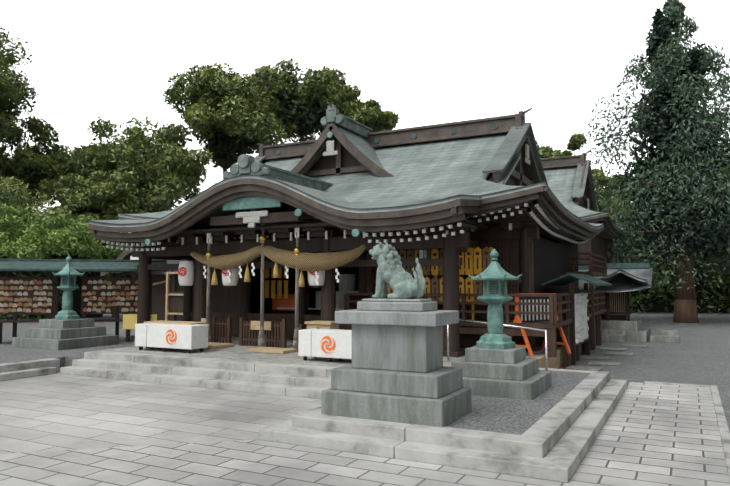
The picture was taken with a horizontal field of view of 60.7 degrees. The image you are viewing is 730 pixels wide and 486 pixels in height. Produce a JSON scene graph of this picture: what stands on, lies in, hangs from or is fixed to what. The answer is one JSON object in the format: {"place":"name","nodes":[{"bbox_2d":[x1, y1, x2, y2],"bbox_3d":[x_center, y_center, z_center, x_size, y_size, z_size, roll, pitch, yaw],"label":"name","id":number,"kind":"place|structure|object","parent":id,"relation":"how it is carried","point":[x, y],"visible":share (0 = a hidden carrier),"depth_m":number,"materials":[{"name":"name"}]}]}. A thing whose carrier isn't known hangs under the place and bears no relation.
{"place":"outdoors","nodes":[
{"label":"outdoors","id":0,"kind":"place"},
{"bbox_2d":[0,71,20,138],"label":"inner tree leaves","id":1,"kind":"object","parent":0,"point":[2,109],"visible":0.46,"depth_m":52.82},
{"bbox_2d":[0,202,31,233],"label":"maple tree","id":2,"kind":"object","parent":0,"point":[5,209],"visible":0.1,"depth_m":30.62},
{"bbox_2d":[0,23,38,142],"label":"tree","id":3,"kind":"object","parent":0,"point":[11,89],"depth_m":52.22,"materials":[{"name":"plant"}]},
{"bbox_2d":[0,156,66,208],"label":"inner tree leaves","id":4,"kind":"object","parent":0,"point":[32,181],"visible":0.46,"depth_m":55.43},
{"bbox_2d":[0,176,73,219],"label":"tree","id":5,"kind":"object","parent":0,"point":[9,193],"depth_m":42.77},
{"bbox_2d":[0,116,79,204],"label":"tree","id":6,"kind":"object","parent":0,"point":[54,156],"depth_m":56.00,"materials":[{"name":"plant"}]},
{"bbox_2d":[0,254,103,318],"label":"hedge","id":7,"kind":"object","parent":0,"point":[77,300],"depth_m":32.36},
{"bbox_2d":[3,221,104,274],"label":"maple tree leaves","id":8,"kind":"object","parent":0,"point":[57,256],"visible":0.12,"depth_m":29.57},
{"bbox_2d":[0,211,118,318],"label":"maple tree","id":9,"kind":"object","parent":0,"point":[37,234],"depth_m":28.21,"materials":[{"name":"plant"}]},
{"bbox_2d":[0,277,137,314],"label":"ema rack boards","id":10,"kind":"object","parent":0,"point":[113,280],"visible":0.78,"depth_m":18.62,"materials":[{"name":"wood"}]},
{"bbox_2d":[50,170,148,222],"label":"tree","id":11,"kind":"object","parent":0,"point":[116,198],"depth_m":47.73,"materials":[{"name":"plant"}]},
{"bbox_2d":[88,244,128,317],"bbox_3d":[-13.248,1.933,32.720,3.894,4.860,4.671,-2,-4,27],"label":"maple tree","id":12,"kind":"object","parent":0,"point":[110,250],"depth_m":30.79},
{"bbox_2d":[64,116,212,232],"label":"tree","id":13,"kind":"object","parent":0,"point":[188,171],"depth_m":54.79,"materials":[{"name":"plant"}]},
{"bbox_2d":[97,147,185,212],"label":"inner tree leaves","id":14,"kind":"object","parent":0,"point":[139,164],"visible":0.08,"depth_m":56.81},
{"bbox_2d":[122,256,183,322],"bbox_3d":[-8.796,2.150,28.487,3.200,2.950,4.475,-2,-4,27],"label":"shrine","id":15,"kind":"object","parent":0,"point":[158,299],"depth_m":27.70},
{"bbox_2d":[169,292,182,312],"bbox_3d":[-6.616,2.224,23.326,1.000,0.800,0.900,-2,-4,27],"label":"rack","id":16,"kind":"object","parent":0,"point":[175,304],"visible":0.21,"depth_m":23.00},
{"bbox_2d":[192,258,239,312],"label":"hall wall","id":17,"kind":"structure","parent":0,"point":[223,299],"depth_m":18.86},
{"bbox_2d":[184,96,258,169],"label":"inner tree leaves","id":18,"kind":"object","parent":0,"point":[220,142],"visible":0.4,"depth_m":63.41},
{"bbox_2d":[152,63,299,173],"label":"tree","id":19,"kind":"object","parent":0,"point":[221,88],"depth_m":60.68,"materials":[{"name":"plant"}]},
{"bbox_2d":[272,78,325,136],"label":"tree leaves","id":20,"kind":"object","parent":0,"point":[304,118],"visible":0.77,"depth_m":65.20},
{"bbox_2d":[242,58,370,141],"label":"tree","id":21,"kind":"object","parent":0,"point":[324,86],"depth_m":64.92,"materials":[{"name":"plant"}]},
{"bbox_2d":[328,112,372,137],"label":"roof ridge","id":22,"kind":"structure","parent":0,"point":[355,127],"depth_m":19.36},
{"bbox_2d":[320,102,344,125],"bbox_3d":[-1.002,-3.813,18.369,0.740,0.630,0.364,-2,-4,27],"label":"roof ornament","id":23,"kind":"object","parent":22,"relation":"attached to","point":[331,114],"visible":0.94,"depth_m":18.35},
{"bbox_2d":[322,97,399,130],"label":"tree","id":24,"kind":"object","parent":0,"point":[375,111],"visible":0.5,"depth_m":66.92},
{"bbox_2d":[0,373,729,485],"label":"plaza pavers","id":25,"kind":"object","parent":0,"point":[649,434],"visible":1,"depth_m":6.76,"materials":[{"name":"stone"}]},
{"bbox_2d":[0,358,729,482],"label":"kerb stones","id":26,"kind":"object","parent":25,"relation":"on","point":[555,442],"visible":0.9,"depth_m":7.29,"materials":[{"name":"stone"}]},
{"bbox_2d":[445,380,579,434],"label":"bed gravel","id":27,"kind":"structure","parent":25,"relation":"on","point":[506,415],"depth_m":8.24,"materials":[{"name":"gravel"}]},
{"bbox_2d":[321,298,471,426],"bbox_3d":[0.425,1.484,8.201,1.660,1.495,1.120,-2,-4,27],"label":"statue pedestal","id":28,"kind":"object","parent":27,"relation":"on","point":[396,370],"visible":0.94,"depth_m":7.84,"materials":[{"name":"stone"}]},
{"bbox_2d":[369,242,425,298],"bbox_3d":[0.423,0.365,8.279,0.820,0.763,0.376,-2,-4,27],"label":"komainu statue","id":29,"kind":"object","parent":28,"relation":"on","point":[397,278],"visible":1,"depth_m":8.18,"materials":[{"name":"stone"}]},
{"bbox_2d":[451,346,551,399],"bbox_3d":[2.112,2.024,10.054,1.460,0.670,1.460,-2,-4,27],"label":"lantern pedestal","id":30,"kind":"object","parent":27,"relation":"on","point":[514,373],"visible":0.73,"depth_m":9.54,"materials":[{"name":"stone"}]},
{"bbox_2d":[468,248,521,348],"bbox_3d":[2.112,0.890,10.131,0.855,1.604,0.817,-2,-4,27],"label":"bronze lantern","id":31,"kind":"object","parent":30,"relation":"on","point":[494,337],"visible":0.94,"depth_m":9.99,"materials":[{"name":"metal"}]},
{"bbox_2d":[0,0,729,232],"label":"sky","id":32,"kind":"structure","parent":0,"point":[428,62],"materials":[{"name":"white"}]},
{"bbox_2d":[13,312,729,480],"bbox_3d":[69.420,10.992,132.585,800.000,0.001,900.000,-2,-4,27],"label":"gravel ground","id":33,"kind":"structure","parent":0,"point":[699,353],"depth_m":17.04,"materials":[{"name":"gravel"}]},
{"bbox_2d":[0,314,224,367],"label":"platform","id":34,"kind":"structure","parent":33,"relation":"on","point":[9,353],"depth_m":16.75,"materials":[{"name":"stone"}]},
{"bbox_2d":[0,201,91,319],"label":"hedge leaves","id":35,"kind":"object","parent":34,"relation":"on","point":[30,210],"depth_m":31.12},
{"bbox_2d":[12,318,117,349],"bbox_3d":[-8.270,2.482,17.281,1.900,0.740,1.900,-2,-4,27],"label":"lantern base","id":36,"kind":"object","parent":34,"relation":"on","point":[50,334],"visible":0.88,"depth_m":16.74,"materials":[{"name":"stone"}]},
{"bbox_2d":[52,256,84,319],"bbox_3d":[-8.270,1.229,17.367,0.872,1.772,0.955,-2,-4,27],"label":"bronze lantern","id":37,"kind":"object","parent":36,"relation":"on","point":[68,271],"visible":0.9,"depth_m":17.21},
{"bbox_2d":[0,274,152,342],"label":"ema rack frame","id":38,"kind":"object","parent":34,"relation":"on","point":[15,321],"visible":0.4,"depth_m":18.38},
{"bbox_2d":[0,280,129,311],"bbox_3d":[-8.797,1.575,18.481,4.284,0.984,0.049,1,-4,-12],"label":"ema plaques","id":39,"kind":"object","parent":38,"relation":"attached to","point":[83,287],"visible":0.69,"depth_m":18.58,"materials":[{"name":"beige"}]},
{"bbox_2d":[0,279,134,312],"bbox_3d":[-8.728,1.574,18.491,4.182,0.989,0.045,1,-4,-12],"label":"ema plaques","id":40,"kind":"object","parent":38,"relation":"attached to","point":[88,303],"visible":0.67,"depth_m":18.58,"materials":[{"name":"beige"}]},
{"bbox_2d":[0,280,137,312],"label":"ema plaques","id":41,"kind":"object","parent":38,"relation":"attached to","point":[49,294],"visible":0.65,"depth_m":18.26,"materials":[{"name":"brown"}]},
{"bbox_2d":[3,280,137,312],"bbox_3d":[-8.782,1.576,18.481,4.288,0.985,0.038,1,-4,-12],"label":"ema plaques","id":42,"kind":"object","parent":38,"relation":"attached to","point":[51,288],"visible":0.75,"depth_m":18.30,"materials":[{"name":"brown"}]},
{"bbox_2d":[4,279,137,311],"bbox_3d":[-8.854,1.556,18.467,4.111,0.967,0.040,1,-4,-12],"label":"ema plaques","id":43,"kind":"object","parent":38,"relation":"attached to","point":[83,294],"visible":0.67,"depth_m":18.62,"materials":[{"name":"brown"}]},
{"bbox_2d":[0,259,168,271],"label":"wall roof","id":44,"kind":"structure","parent":38,"relation":"on","point":[78,265],"depth_m":18.23,"materials":[{"name":"metal"}]},
{"bbox_2d":[123,314,156,328],"bbox_3d":[-6.428,2.248,17.808,0.843,0.420,0.510,-2,-4,27],"label":"sign board","id":45,"kind":"object","parent":34,"relation":"on","point":[129,321],"visible":0.5,"depth_m":17.78,"materials":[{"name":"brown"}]},
{"bbox_2d":[165,272,182,320],"bbox_3d":[-6.616,2.174,23.330,1.200,2.200,1.090,-2,-4,27],"label":"pale timber stand","id":46,"kind":"object","parent":34,"relation":"on","point":[167,312],"visible":0.33,"depth_m":23.09,"materials":[{"name":"brown wood"}]},
{"bbox_2d":[60,351,336,398],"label":"stone stairs","id":47,"kind":"structure","parent":33,"relation":"on","point":[299,380],"depth_m":12.18,"materials":[{"name":"stone"}]},
{"bbox_2d":[99,336,560,366],"bbox_3d":[-0.365,2.794,15.664,9.400,0.418,7.350,-2,-4,27],"label":"platform stone","id":48,"kind":"object","parent":33,"relation":"on","point":[236,351],"visible":0.11,"depth_m":13.71,"materials":[{"name":"stone"}]},
{"bbox_2d":[135,323,207,349],"bbox_3d":[-4.509,2.152,14.502,1.750,0.520,0.550,-2,-4,27],"label":"covered table","id":49,"kind":"object","parent":48,"relation":"on","point":[191,337],"visible":0.83,"depth_m":14.22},
{"bbox_2d":[144,318,338,353],"bbox_3d":[-2.927,2.171,14.706,4.570,0.690,1.670,-2,-4,27],"label":"pale wood entrance","id":50,"kind":"object","parent":48,"relation":"on","point":[315,324],"visible":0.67,"depth_m":14.43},
{"bbox_2d":[298,328,351,358],"bbox_3d":[-0.602,2.018,12.537,1.400,0.520,0.550,-2,-4,27],"label":"offertory box","id":51,"kind":"object","parent":48,"relation":"on","point":[309,343],"visible":0.56,"depth_m":12.37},
{"bbox_2d":[131,223,539,356],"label":"wooden frame","id":52,"kind":"structure","parent":48,"relation":"on","point":[450,261],"depth_m":15.01,"materials":[{"name":"wood"}]},
{"bbox_2d":[128,223,511,246],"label":"rafter ends","id":53,"kind":"object","parent":52,"relation":"attached to","point":[326,235],"visible":0.6,"depth_m":15.18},
{"bbox_2d":[131,222,523,242],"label":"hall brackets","id":54,"kind":"object","parent":52,"relation":"attached to","point":[280,234],"visible":0.38,"depth_m":15.34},
{"bbox_2d":[118,134,603,231],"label":"hall roof","id":55,"kind":"structure","parent":52,"relation":"on","point":[439,169],"depth_m":17.08,"materials":[{"name":"metal"}]},
{"bbox_2d":[178,261,193,285],"bbox_3d":[-4.816,0.817,16.819,0.430,0.660,0.430,-2,-4,27],"label":"paper lantern","id":56,"kind":"object","parent":55,"relation":"hanging from","point":[187,279],"visible":0.83,"depth_m":16.66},
{"bbox_2d":[222,267,238,285],"bbox_3d":[-3.485,0.770,16.131,0.430,0.660,0.430,-2,-4,27],"label":"paper lantern body","id":57,"kind":"object","parent":55,"relation":"attached to","point":[234,277],"visible":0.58,"depth_m":15.97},
{"bbox_2d":[265,261,288,297],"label":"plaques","id":58,"kind":"object","parent":55,"relation":"attached to","point":[279,288],"visible":0.77,"depth_m":18.72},
{"bbox_2d":[190,244,366,270],"bbox_3d":[-2.274,0.372,15.235,5.202,0.649,0.440,-2,-4,27],"label":"shimenawa rope","id":59,"kind":"object","parent":55,"relation":"hanging from","point":[304,261],"visible":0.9,"depth_m":14.82,"materials":[{"name":"fabric"}]},
{"bbox_2d":[211,262,304,286],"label":"rope tassels","id":60,"kind":"object","parent":59,"relation":"hanging from","point":[214,281],"visible":0.88,"depth_m":15.13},
{"bbox_2d":[89,153,520,226],"bbox_3d":[-1.660,-1.392,16.877,10.550,2.048,5.100,-2,-4,27],"label":"roof eave","id":61,"kind":"object","parent":55,"relation":"attached to","point":[334,201],"visible":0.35,"depth_m":14.65,"materials":[{"name":"metal"}]},
{"bbox_2d":[223,154,270,178],"bbox_3d":[-2.808,-1.820,14.742,1.350,0.530,0.270,-2,-4,27],"label":"roof ornament","id":62,"kind":"object","parent":61,"relation":"on","point":[246,164],"visible":0.88,"depth_m":14.62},
{"bbox_2d":[223,196,280,210],"bbox_3d":[-2.709,-0.964,14.875,1.700,0.300,0.080,-2,-4,27],"label":"decorative panel","id":63,"kind":"object","parent":61,"relation":"attached to","point":[251,202],"visible":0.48,"depth_m":14.82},
{"bbox_2d":[236,210,267,227],"bbox_3d":[-2.700,-0.558,14.865,0.950,0.390,0.070,-2,-4,27],"label":"bracket","id":64,"kind":"object","parent":61,"relation":"attached to","point":[251,218],"visible":1,"depth_m":14.82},
{"bbox_2d":[210,208,301,225],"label":"wooden beam","id":65,"kind":"structure","parent":61,"relation":"attached to","point":[278,217],"depth_m":14.75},
{"bbox_2d":[88,178,482,241],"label":"porch fascia","id":66,"kind":"structure","parent":61,"relation":"attached to","point":[198,209],"depth_m":14.10,"materials":[{"name":"wood"}]},
{"bbox_2d":[105,222,476,246],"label":"porch rafters","id":67,"kind":"object","parent":61,"relation":"attached to","point":[411,234],"visible":0.46,"depth_m":13.43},
{"bbox_2d":[101,223,463,250],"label":"rafter ends","id":68,"kind":"object","parent":67,"relation":"attached to","point":[365,235],"visible":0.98,"depth_m":13.35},
{"bbox_2d":[262,163,332,190],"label":"roof ridge","id":69,"kind":"structure","parent":61,"relation":"attached to","point":[294,178],"depth_m":16.36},
{"bbox_2d":[174,219,489,241],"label":"porch soffit","id":70,"kind":"structure","parent":55,"relation":"attached to","point":[301,226],"depth_m":15.01,"materials":[{"name":"brown wood"}]},
{"bbox_2d":[206,223,298,348],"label":"bell ropes","id":71,"kind":"object","parent":70,"relation":"hanging from","point":[261,341],"visible":0.75,"depth_m":15.12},
{"bbox_2d":[315,123,385,170],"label":"dormer gable roof","id":72,"kind":"structure","parent":55,"relation":"on","point":[362,145],"depth_m":18.95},
{"bbox_2d":[309,137,362,170],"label":"gable wall","id":73,"kind":"structure","parent":72,"relation":"attached to","point":[329,162],"depth_m":18.91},
{"bbox_2d":[291,123,393,177],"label":"chidori bargeboards","id":74,"kind":"object","parent":72,"relation":"attached to","point":[306,163],"visible":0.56,"depth_m":18.49,"materials":[{"name":"wood"}]},
{"bbox_2d":[118,186,603,239],"bbox_3d":[0.466,-0.352,19.991,12.440,0.664,9.940,-2,-4,27],"label":"roof eave","id":75,"kind":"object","parent":55,"relation":"attached to","point":[496,204],"depth_m":14.24,"materials":[{"name":"wood"}]},
{"bbox_2d":[146,200,593,243],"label":"hall roof rafters","id":76,"kind":"object","parent":55,"relation":"attached to","point":[525,218],"visible":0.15,"depth_m":14.18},
{"bbox_2d":[482,122,547,184],"bbox_3d":[4.550,-2.498,18.015,0.500,1.953,6.328,-2,-4,27],"label":"gable roof edge","id":77,"kind":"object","parent":55,"relation":"on","point":[505,152],"visible":0.65,"depth_m":16.81,"materials":[{"name":"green metal"}]},
{"bbox_2d":[487,131,542,185],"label":"hall gable bargeboards","id":78,"kind":"object","parent":55,"relation":"attached to","point":[533,172],"visible":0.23,"depth_m":18.25,"materials":[{"name":"brown wood"}]},
{"bbox_2d":[190,308,557,347],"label":"hall floor","id":79,"kind":"structure","parent":48,"relation":"on","point":[466,340],"depth_m":17.92,"materials":[{"name":"brown wood"}]},
{"bbox_2d":[211,317,305,347],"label":"entrance fences","id":80,"kind":"object","parent":79,"relation":"on","point":[276,335],"visible":0.56,"depth_m":15.67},
{"bbox_2d":[272,294,308,310],"bbox_3d":[-2.294,1.821,19.188,1.000,0.500,0.500,-2,-4,27],"label":"altar table","id":81,"kind":"object","parent":79,"relation":"on","point":[289,302],"visible":0.64,"depth_m":19.00,"materials":[{"name":"orange paint"}]},
{"bbox_2d":[316,274,358,307],"bbox_3d":[-0.775,1.474,19.100,1.626,1.040,0.540,-2,-4,27],"label":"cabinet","id":82,"kind":"object","parent":79,"relation":"on","point":[347,283],"visible":0.52,"depth_m":18.81,"materials":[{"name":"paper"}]},
{"bbox_2d":[344,291,606,366],"bbox_3d":[3.911,2.318,18.476,5.140,1.750,9.490,-2,-4,27],"label":"wooden railing","id":83,"kind":"object","parent":48,"relation":"on","point":[551,325],"visible":0.56,"depth_m":14.06,"materials":[{"name":"wood"}]},
{"bbox_2d":[510,293,570,356],"bbox_3d":[3.846,1.810,13.966,1.351,1.359,1.546,-2,-4,27],"label":"notice stand frame","id":84,"kind":"object","parent":48,"relation":"on","point":[517,318],"visible":0.48,"depth_m":13.63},
{"bbox_2d":[519,297,548,322],"bbox_3d":[3.846,1.506,13.986,0.581,0.600,1.062,-2,-4,27],"label":"lattice panel","id":85,"kind":"object","parent":84,"relation":"attached to","point":[523,299],"visible":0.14,"depth_m":13.91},
{"bbox_2d":[443,342,570,368],"bbox_3d":[3.254,2.703,14.371,2.020,0.424,6.320,-2,-4,27],"label":"wooden platform edge","id":86,"kind":"object","parent":33,"relation":"on","point":[555,362],"visible":0.04,"depth_m":14.14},
{"bbox_2d":[534,135,564,157],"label":"tree","id":87,"kind":"object","parent":33,"relation":"on","point":[546,152],"visible":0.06,"depth_m":49.59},
{"bbox_2d":[539,370,589,381],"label":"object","id":88,"kind":"structure","parent":33,"relation":"on","point":[568,376],"depth_m":11.41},
{"bbox_2d":[569,283,589,364],"bbox_3d":[5.625,2.045,16.299,0.100,2.000,2.500,-2,-4,27],"label":"omikuji frame","id":89,"kind":"object","parent":33,"relation":"on","point":[572,291],"visible":0.85,"depth_m":15.23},
{"bbox_2d":[542,273,611,285],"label":"small roof","id":90,"kind":"structure","parent":89,"relation":"on","point":[565,279],"depth_m":15.71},
{"bbox_2d":[574,293,588,343],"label":"omikuji papers","id":91,"kind":"object","parent":89,"relation":"attached to","point":[581,324],"visible":0.85,"depth_m":16.24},
{"bbox_2d":[578,235,612,263],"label":"hall walls","id":92,"kind":"structure","parent":33,"relation":"on","point":[597,245],"depth_m":26.78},
{"bbox_2d":[573,161,594,210],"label":"hall gable bargeboards","id":93,"kind":"object","parent":92,"relation":"attached to","point":[579,201],"visible":0.44,"depth_m":29.81,"materials":[{"name":"brown wood"}]},
{"bbox_2d":[544,166,625,231],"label":"hall roof","id":94,"kind":"structure","parent":92,"relation":"on","point":[560,181],"depth_m":28.44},
{"bbox_2d":[571,160,596,209],"bbox_3d":[10.329,-2.856,29.319,0.500,2.092,4.836,-2,-4,27],"label":"gable roof edge","id":95,"kind":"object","parent":94,"relation":"on","point":[577,192],"visible":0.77,"depth_m":28.45,"materials":[{"name":"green metal"}]},
{"bbox_2d":[582,214,622,238],"bbox_3d":[7.230,-0.459,30.743,9.800,0.644,8.001,-2,-4,27],"label":"roof eave","id":96,"kind":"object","parent":94,"relation":"attached to","point":[607,231],"depth_m":26.26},
{"bbox_2d":[564,253,606,347],"bbox_3d":[6.973,1.828,20.508,1.560,2.805,4.130,-2,-4,27],"label":"wooden railing","id":97,"kind":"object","parent":92,"relation":"attached to","point":[597,264],"depth_m":18.61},
{"bbox_2d":[565,344,647,370],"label":"stepping stones","id":98,"kind":"object","parent":33,"relation":"on","point":[588,368],"visible":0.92,"depth_m":16.38,"materials":[{"name":"stone"}]},
{"bbox_2d":[601,318,650,341],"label":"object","id":99,"kind":"object","parent":33,"relation":"on","point":[636,331],"visible":0.31,"depth_m":21.97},
{"bbox_2d":[588,291,630,320],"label":"wooden wall","id":100,"kind":"structure","parent":99,"relation":"on","point":[624,315],"depth_m":22.61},
{"bbox_2d":[578,268,654,292],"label":"roof","id":101,"kind":"structure","parent":100,"relation":"on","point":[622,283],"depth_m":22.33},
{"bbox_2d":[595,269,647,286],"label":"gable roof","id":102,"kind":"structure","parent":101,"relation":"attached to","point":[614,275],"depth_m":21.61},
{"bbox_2d":[595,329,679,342],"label":"stone blocks","id":103,"kind":"structure","parent":33,"relation":"on","point":[619,335],"depth_m":21.51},
{"bbox_2d":[578,0,729,322],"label":"cedar tree","id":104,"kind":"object","parent":33,"relation":"on","point":[673,11],"depth_m":31.95,"materials":[{"name":"plant"}]},
{"bbox_2d":[616,7,729,259],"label":"cedar tree leaves","id":105,"kind":"object","parent":104,"relation":"attached to","point":[668,117],"visible":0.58,"depth_m":32.46,"materials":[{"name":"plant"}]},
{"bbox_2d":[619,245,729,312],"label":"hedge","id":106,"kind":"object","parent":33,"relation":"on","point":[657,307],"visible":0.17,"depth_m":44.98,"materials":[{"name":"green plant"}]},
{"bbox_2d":[619,202,729,313],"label":"hedge leaves","id":107,"kind":"object","parent":106,"relation":"on","point":[709,280],"visible":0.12,"depth_m":43.47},
{"bbox_2d":[263,114,514,160],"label":"roof ridge","id":108,"kind":"structure","parent":0,"point":[441,132],"depth_m":19.29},
{"bbox_2d":[255,108,531,162],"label":"hall ridge end tiles","id":109,"kind":"object","parent":108,"relation":"attached to","point":[519,118],"visible":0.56,"depth_m":17.98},
{"bbox_2d":[211,219,578,346],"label":"building wall","id":110,"kind":"structure","parent":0,"point":[549,257],"depth_m":18.54,"materials":[{"name":"wood"}]},
{"bbox_2d":[366,237,533,319],"bbox_3d":[2.041,0.913,15.654,4.200,1.930,0.100,-2,-4,27],"label":"lattice screen","id":111,"kind":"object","parent":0,"point":[482,283],"depth_m":14.98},
{"bbox_2d":[388,247,487,304],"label":"yellow plaques","id":112,"kind":"object","parent":111,"relation":"attached to","point":[461,270],"visible":0.4,"depth_m":14.35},
{"bbox_2d":[386,252,487,298],"bbox_3d":[1.644,0.773,14.678,2.580,1.075,0.004,-2,-4,27],"label":"plaque text","id":113,"kind":"object","parent":112,"relation":"attached to","point":[460,283],"visible":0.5,"depth_m":14.36},
{"bbox_2d":[391,246,490,304],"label":"brown plaques","id":114,"kind":"object","parent":111,"relation":"attached to","point":[435,279],"visible":0.33,"depth_m":14.64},
{"bbox_2d":[541,155,579,168],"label":"roof ridge","id":115,"kind":"structure","parent":0,"point":[560,162],"depth_m":29.70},
{"bbox_2d":[562,132,603,188],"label":"tree","id":116,"kind":"object","parent":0,"point":[575,143],"depth_m":53.64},
{"bbox_2d":[578,263,649,268],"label":"sub-shrine ridge","id":117,"kind":"structure","parent":0,"point":[625,265],"depth_m":23.06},
{"bbox_2d":[592,172,651,261],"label":"tree","id":118,"kind":"object","parent":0,"point":[605,182],"depth_m":42.36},
{"bbox_3d":[2.453,2.537,11.930,2.450,0.422,1.000,-2,-4,27],"label":"access ramp","id":119,"kind":"object","parent":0,"visible":0},
{"bbox_2d":[447,318,547,370],"bbox_3d":[2.463,2.103,11.870,2.163,1.322,0.042,-4,-5,42],"label":"steel handrail","id":120,"kind":"object","parent":119,"relation":"on","point":[535,329],"visible":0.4,"depth_m":11.55,"materials":[{"name":"silver metal"}]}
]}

